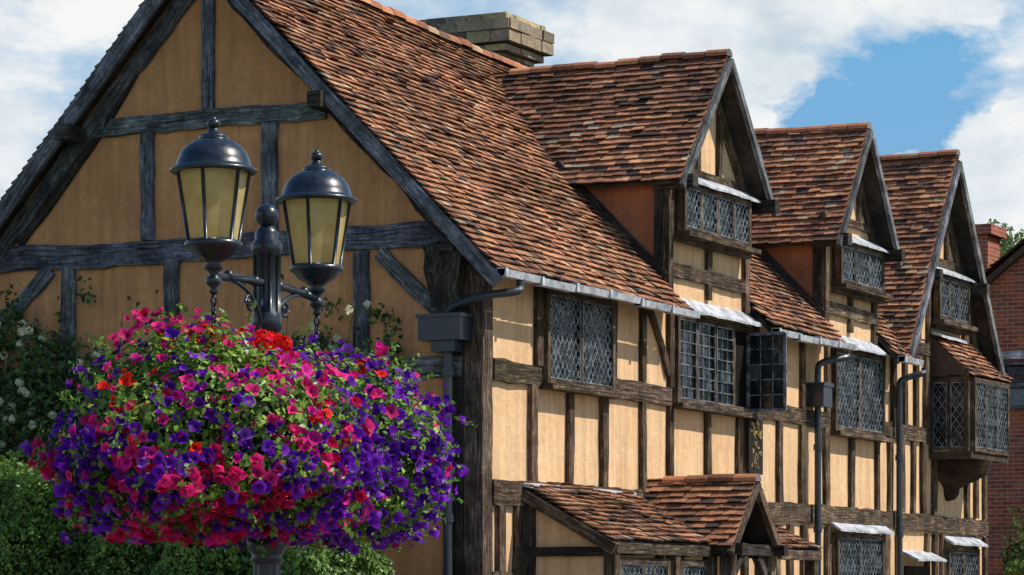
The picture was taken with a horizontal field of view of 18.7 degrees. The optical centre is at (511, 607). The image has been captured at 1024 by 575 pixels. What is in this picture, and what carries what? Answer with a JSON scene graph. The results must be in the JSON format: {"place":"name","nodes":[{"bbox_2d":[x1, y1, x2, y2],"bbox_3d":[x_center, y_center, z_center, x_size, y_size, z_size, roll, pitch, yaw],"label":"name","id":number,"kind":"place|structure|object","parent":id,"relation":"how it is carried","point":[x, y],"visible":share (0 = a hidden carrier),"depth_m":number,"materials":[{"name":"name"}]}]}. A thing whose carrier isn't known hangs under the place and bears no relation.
{"place":"outdoors","nodes":[
{"label":"outdoors","id":0,"kind":"place"},
{"bbox_2d":[0,0,1023,245],"label":"sky","id":1,"kind":"structure","parent":0,"point":[926,75],"materials":[{"name":"blue"}]},
{"bbox_2d":[1004,559,1023,574],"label":"hedge","id":2,"kind":"object","parent":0,"point":[1016,567],"visible":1,"depth_m":50.20,"materials":[{"name":"green plant"}]},
{"label":"ground","id":3,"kind":"structure","parent":0,"visible":0},
{"bbox_2d":[0,455,394,574],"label":"hedge","id":4,"kind":"object","parent":3,"relation":"on","point":[32,526],"visible":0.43,"depth_m":31.06,"materials":[{"name":"green plant"}]},
{"bbox_2d":[0,273,417,548],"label":"climbing rose","id":5,"kind":"object","parent":3,"relation":"on","point":[26,372],"visible":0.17,"depth_m":35.06,"materials":[{"name":"green plant"}]},
{"bbox_2d":[0,0,442,574],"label":"gable wall","id":6,"kind":"structure","parent":3,"relation":"on","point":[98,202],"depth_m":34.45,"materials":[{"name":"beige paint"}]},
{"bbox_2d":[0,0,1005,424],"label":"gable timber frame","id":7,"kind":"object","parent":6,"relation":"attached to","point":[70,260],"visible":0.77,"depth_m":34.70,"materials":[{"name":"black wood"}]},
{"bbox_2d":[0,0,1010,550],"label":"roof underside","id":8,"kind":"object","parent":6,"relation":"attached to","point":[756,532],"visible":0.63,"depth_m":39.10,"materials":[{"name":"brown wood"}]},
{"bbox_2d":[419,12,553,66],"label":"stone chimney","id":9,"kind":"object","parent":8,"relation":"on","point":[522,41],"visible":0.17,"depth_m":42.13,"materials":[{"name":"beige stone"}]},
{"bbox_2d":[0,0,1013,548],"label":"roof tiles","id":10,"kind":"object","parent":8,"relation":"on","point":[592,122],"visible":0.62,"depth_m":37.61,"materials":[{"name":"tile"}]},
{"bbox_2d":[583,184,812,297],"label":"dormer cheeks","id":11,"kind":"object","parent":8,"relation":"attached to","point":[631,209],"visible":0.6,"depth_m":37.66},
{"bbox_2d":[14,0,989,574],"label":"dark timbers","id":12,"kind":"object","parent":3,"relation":"on","point":[446,262],"visible":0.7,"depth_m":34.24,"materials":[{"name":"black wood"}]},
{"bbox_2d":[492,114,985,574],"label":"front wall","id":13,"kind":"structure","parent":3,"relation":"on","point":[513,328],"depth_m":37.94,"materials":[{"name":"beige paint"}]},
{"bbox_2d":[975,223,1023,574],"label":"brick walls","id":14,"kind":"structure","parent":3,"relation":"on","point":[1006,480],"depth_m":58.38,"materials":[{"name":"red brick"}]},
{"bbox_2d":[985,238,1023,361],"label":"brick house roof","id":15,"kind":"structure","parent":14,"relation":"on","point":[1004,263],"depth_m":58.23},
{"bbox_2d":[1001,350,1023,408],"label":"window frame","id":16,"kind":"object","parent":14,"relation":"attached to","point":[1019,354],"visible":0.48,"depth_m":58.24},
{"bbox_2d":[1006,361,1023,409],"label":"window glass","id":17,"kind":"object","parent":16,"relation":"in","point":[1015,373],"visible":0.5,"depth_m":58.33,"materials":[{"name":"grey glass"}]},
{"bbox_2d":[987,218,1023,256],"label":"ornamental tree","id":18,"kind":"object","parent":3,"relation":"on","point":[1005,243],"visible":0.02,"depth_m":92.71,"materials":[{"name":"green plant"}]},
{"label":"pavement","id":19,"kind":"structure","parent":0,"visible":0},
{"bbox_2d":[170,116,357,574],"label":"street lamp","id":20,"kind":"object","parent":19,"relation":"on","point":[213,170],"visible":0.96,"depth_m":15.93,"materials":[{"name":"metal"}]},
{"bbox_2d":[6,301,394,569],"bbox_3d":[-1.460,-0.843,15.423,1.984,1.312,2.018,0,0,26],"label":"hanging flower basket","id":21,"kind":"object","parent":20,"relation":"hanging from","point":[185,448],"visible":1,"depth_m":14.98,"materials":[{"name":"multicoloured plant"}]},
{"bbox_2d":[219,316,477,565],"bbox_3d":[-1.060,-0.882,16.605,1.722,1.323,1.756,0,0,26],"label":"hanging flower basket","id":22,"kind":"object","parent":20,"relation":"hanging from","point":[403,508],"visible":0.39,"depth_m":16.33,"materials":[{"name":"purple plant"}]},
{"bbox_2d":[536,510,603,574],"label":"pentice infill","id":23,"kind":"object","parent":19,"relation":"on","point":[550,532],"visible":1,"depth_m":33.69,"materials":[{"name":"beige paint"}]},
{"bbox_2d":[462,100,987,574],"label":"front timber frame","id":24,"kind":"object","parent":19,"relation":"on","point":[484,492],"visible":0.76,"depth_m":37.44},
{"bbox_2d":[415,279,926,574],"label":"downpipes","id":25,"kind":"object","parent":24,"relation":"attached to","point":[448,332],"visible":1,"depth_m":32.96,"materials":[{"name":"grey metal"}]},
{"bbox_2d":[496,177,987,561],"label":"lead canopies and gutters","id":26,"kind":"object","parent":24,"relation":"attached to","point":[850,343],"visible":0.86,"depth_m":39.33,"materials":[{"name":"grey metal"}]},
{"bbox_2d":[746,418,762,474],"bbox_3d":[3.104,-2.050,39.776,0.056,0.700,0.480,0,0,26],"label":"hanging name board","id":27,"kind":"object","parent":24,"relation":"attached to","point":[754,446],"visible":1,"depth_m":39.72,"materials":[{"name":"black wood"}]},
{"bbox_2d":[538,185,1009,574],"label":"window frames","id":28,"kind":"structure","parent":24,"relation":"attached to","point":[969,462],"depth_m":42.42,"materials":[{"name":"brown wood"}]},
{"bbox_2d":[551,189,1005,574],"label":"window glass","id":29,"kind":"object","parent":28,"relation":"in","point":[766,373],"visible":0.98,"depth_m":39.50,"materials":[{"name":"grey glass"}]},
{"bbox_2d":[551,188,1007,574],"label":"leaded lattice","id":30,"kind":"object","parent":28,"relation":"attached to","point":[784,363],"visible":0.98,"depth_m":39.63,"materials":[{"name":"grey metal"}]},
{"bbox_2d":[998,500,1023,574],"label":"garden tree","id":31,"kind":"object","parent":19,"relation":"on","point":[1015,545],"visible":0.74,"depth_m":53.24,"materials":[{"name":"green plant"}]}
]}

